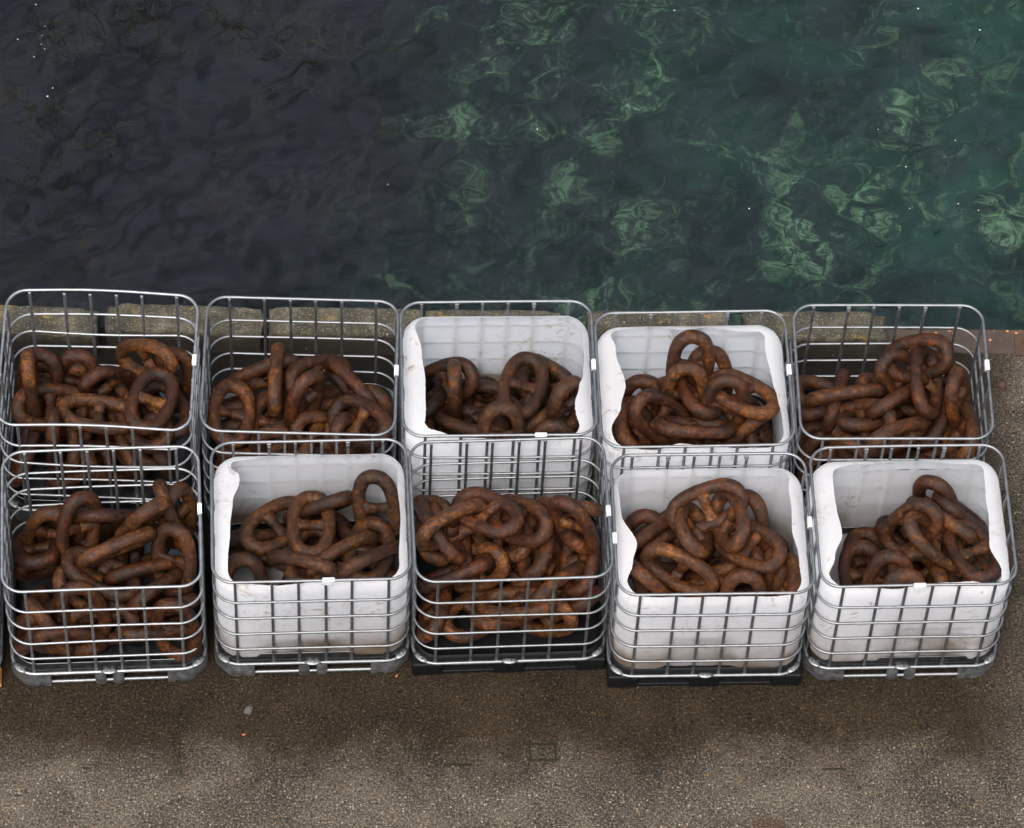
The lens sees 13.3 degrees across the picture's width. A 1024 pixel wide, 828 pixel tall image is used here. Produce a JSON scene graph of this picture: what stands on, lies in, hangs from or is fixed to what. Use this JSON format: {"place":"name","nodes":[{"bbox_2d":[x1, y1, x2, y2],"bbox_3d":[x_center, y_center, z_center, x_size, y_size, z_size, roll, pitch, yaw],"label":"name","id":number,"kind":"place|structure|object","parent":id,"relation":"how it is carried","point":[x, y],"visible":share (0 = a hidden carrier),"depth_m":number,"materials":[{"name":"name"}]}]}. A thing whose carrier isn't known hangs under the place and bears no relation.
{"place":"outdoors","nodes":[
{"label":"outdoors","id":0,"kind":"place"},
{"bbox_2d":[0,0,1023,329],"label":"sea water","id":1,"kind":"structure","parent":0,"point":[606,154],"depth_m":32.80,"materials":[{"name":"teal liquid"}]},
{"bbox_2d":[0,327,1023,827],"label":"quay ground","id":2,"kind":"structure","parent":0,"point":[524,749],"depth_m":27.26,"materials":[{"name":"concrete"}]},
{"bbox_2d":[0,577,3,686],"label":"caged tank","id":3,"kind":"object","parent":2,"relation":"on","point":[1,618],"visible":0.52,"depth_m":27.38,"materials":[{"name":"metal"}]},
{"bbox_2d":[0,372,6,491],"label":"caged tank","id":4,"kind":"object","parent":2,"relation":"on","point":[4,425],"visible":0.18,"depth_m":28.16,"materials":[{"name":"metal"}]},
{"bbox_2d":[0,305,99,354],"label":"kerb block","id":5,"kind":"structure","parent":2,"relation":"on","point":[79,323],"depth_m":28.58,"materials":[{"name":"concrete"}]},
{"bbox_2d":[0,288,201,523],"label":"caged tank","id":6,"kind":"object","parent":2,"relation":"on","point":[187,460],"visible":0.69,"depth_m":27.79,"materials":[{"name":"metal"}]},
{"bbox_2d":[8,338,192,486],"bbox_3d":[-2.584,-0.043,27.786,1.163,0.839,0.954,2,57,-1],"label":"anchor chain","id":7,"kind":"object","parent":6,"relation":"in","point":[66,384],"visible":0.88,"depth_m":27.71,"materials":[{"name":"metal"}]},
{"bbox_2d":[0,445,207,686],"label":"caged tank","id":8,"kind":"object","parent":2,"relation":"on","point":[34,668],"visible":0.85,"depth_m":27.22,"materials":[{"name":"metal"}]},
{"bbox_2d":[12,479,201,660],"bbox_3d":[-2.506,0.909,27.125,1.162,0.937,0.965,-2,57,-3],"label":"anchor chain","id":9,"kind":"object","parent":8,"relation":"in","point":[59,552],"visible":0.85,"depth_m":27.09,"materials":[{"name":"metal"}]},
{"bbox_2d":[105,303,262,352],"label":"kerb block","id":10,"kind":"structure","parent":2,"relation":"on","point":[133,325],"depth_m":28.63,"materials":[{"name":"concrete"}]},
{"bbox_2d":[244,705,252,714],"bbox_3d":[-1.634,1.835,27.326,0.052,0.028,0.073,14,58,7],"label":"stone","id":11,"kind":"object","parent":2,"relation":"on","point":[248,709],"visible":1,"depth_m":27.32,"materials":[{"name":"grey stone"}]},
{"bbox_2d":[200,296,398,518],"bbox_3d":[-1.333,0.005,27.831,1.221,1.162,1.052,1,57,-1],"label":"caged tank","id":12,"kind":"object","parent":2,"relation":"on","point":[209,444],"visible":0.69,"depth_m":27.72,"materials":[{"name":"metal"}]},
{"bbox_2d":[207,342,392,473],"bbox_3d":[-1.333,-0.009,27.807,1.170,0.848,0.956,1,57,-1],"label":"anchor chain","id":13,"kind":"object","parent":12,"relation":"in","point":[346,400],"visible":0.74,"depth_m":27.72,"materials":[{"name":"metal"}]},
{"bbox_2d":[209,438,411,676],"bbox_3d":[-1.246,0.891,27.266,1.220,1.162,1.052,-1,57,-3],"label":"caged tank","id":14,"kind":"object","parent":2,"relation":"on","point":[321,624],"visible":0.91,"depth_m":27.09,"materials":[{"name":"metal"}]},
{"bbox_2d":[228,469,400,585],"bbox_3d":[-1.240,0.889,27.264,1.149,0.796,0.910,-1,57,-3],"label":"anchor chain","id":15,"kind":"object","parent":14,"relation":"in","point":[366,545],"visible":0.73,"depth_m":27.19,"materials":[{"name":"metal"}]},
{"bbox_2d":[268,307,419,354],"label":"kerb block","id":16,"kind":"structure","parent":2,"relation":"on","point":[387,316],"depth_m":28.66,"materials":[{"name":"concrete"}]},
{"bbox_2d":[425,310,559,316],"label":"kerb block","id":17,"kind":"structure","parent":2,"relation":"on","point":[439,313],"depth_m":28.72,"materials":[{"name":"concrete"}]},
{"bbox_2d":[397,300,597,520],"bbox_3d":[-0.105,0.021,27.869,1.221,1.162,1.052,-1,57,-3],"label":"caged tank","id":18,"kind":"object","parent":2,"relation":"on","point":[490,346],"visible":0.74,"depth_m":27.62,"materials":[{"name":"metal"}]},
{"bbox_2d":[424,351,581,438],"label":"anchor chain","id":19,"kind":"object","parent":18,"relation":"in","point":[546,389],"visible":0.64,"depth_m":27.75,"materials":[{"name":"metal"}]},
{"bbox_2d":[408,436,613,675],"bbox_3d":[-0.028,0.886,27.317,1.221,1.162,1.052,-2,57,-3],"label":"caged tank","id":20,"kind":"object","parent":2,"relation":"on","point":[580,647],"visible":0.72,"depth_m":27.38,"materials":[{"name":"metal"}]},
{"bbox_2d":[414,486,603,643],"bbox_3d":[-0.019,0.829,27.222,1.168,1.026,0.962,-2,57,-3],"label":"anchor chain","id":21,"kind":"object","parent":20,"relation":"in","point":[467,533],"visible":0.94,"depth_m":27.16,"materials":[{"name":"orange metal"}]},
{"bbox_2d":[586,310,727,340],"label":"kerb block","id":22,"kind":"structure","parent":2,"relation":"on","point":[605,324],"depth_m":28.73,"materials":[{"name":"concrete"}]},
{"bbox_2d":[590,309,795,532],"bbox_3d":[1.115,0.083,27.877,1.221,1.162,1.052,-1,57,-3],"label":"caged tank","id":23,"kind":"object","parent":2,"relation":"on","point":[622,354],"visible":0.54,"depth_m":27.62,"materials":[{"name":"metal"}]},
{"bbox_2d":[612,329,779,449],"bbox_3d":[1.119,0.056,27.833,1.140,0.895,0.904,-1,57,-3],"label":"anchor chain","id":24,"kind":"object","parent":23,"relation":"in","point":[691,399],"visible":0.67,"depth_m":27.72,"materials":[{"name":"metal"}]},
{"bbox_2d":[601,452,815,687],"bbox_3d":[1.200,0.973,27.308,1.224,1.162,1.052,-1,57,-3],"label":"caged tank","id":25,"kind":"object","parent":2,"relation":"on","point":[703,640],"visible":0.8,"depth_m":27.12,"materials":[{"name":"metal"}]},
{"bbox_2d":[624,478,800,596],"bbox_3d":[1.205,0.958,27.284,1.137,0.853,0.911,-1,57,-3],"label":"anchor chain","id":26,"kind":"object","parent":25,"relation":"in","point":[755,556],"visible":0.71,"depth_m":27.18,"materials":[{"name":"orange metal"}]},
{"bbox_2d":[741,311,887,357],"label":"kerb block","id":27,"kind":"structure","parent":2,"relation":"on","point":[773,322],"depth_m":28.77,"materials":[{"name":"concrete"}]},
{"bbox_2d":[785,304,993,497],"bbox_3d":[2.356,0.042,27.951,1.221,1.162,1.052,0,57,-2],"label":"caged tank","id":28,"kind":"object","parent":2,"relation":"on","point":[793,461],"visible":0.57,"depth_m":27.74,"materials":[{"name":"metal"}]},
{"bbox_2d":[794,333,979,488],"bbox_3d":[2.357,0.031,27.934,1.154,0.834,0.953,0,57,-2],"label":"anchor chain","id":29,"kind":"object","parent":28,"relation":"in","point":[928,400],"visible":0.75,"depth_m":27.83,"materials":[{"name":"metal"}]},
{"bbox_2d":[801,443,1017,680],"bbox_3d":[2.429,0.926,27.386,1.220,1.162,1.052,-1,57,-3],"label":"caged tank","id":30,"kind":"object","parent":2,"relation":"on","point":[909,629],"visible":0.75,"depth_m":27.19,"materials":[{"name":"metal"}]},
{"bbox_2d":[838,474,1001,588],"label":"anchor chain","id":31,"kind":"object","parent":30,"relation":"in","point":[901,544],"visible":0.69,"depth_m":27.23,"materials":[{"name":"metal"}]},
{"bbox_2d":[885,329,1023,353],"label":"block","id":32,"kind":"object","parent":2,"relation":"on","point":[1000,342],"visible":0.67,"depth_m":29.00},
{"bbox_2d":[1014,334,1023,355],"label":"block","id":33,"kind":"object","parent":32,"relation":"on","point":[1019,343],"visible":1,"depth_m":28.98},
{"bbox_2d":[996,379,1007,389],"bbox_3d":[3.204,-0.195,28.808,0.072,0.034,0.071,3,57,0],"label":"stone","id":34,"kind":"object","parent":2,"relation":"on","point":[1001,384],"visible":1,"depth_m":28.79,"materials":[{"name":"stone"}]}
]}

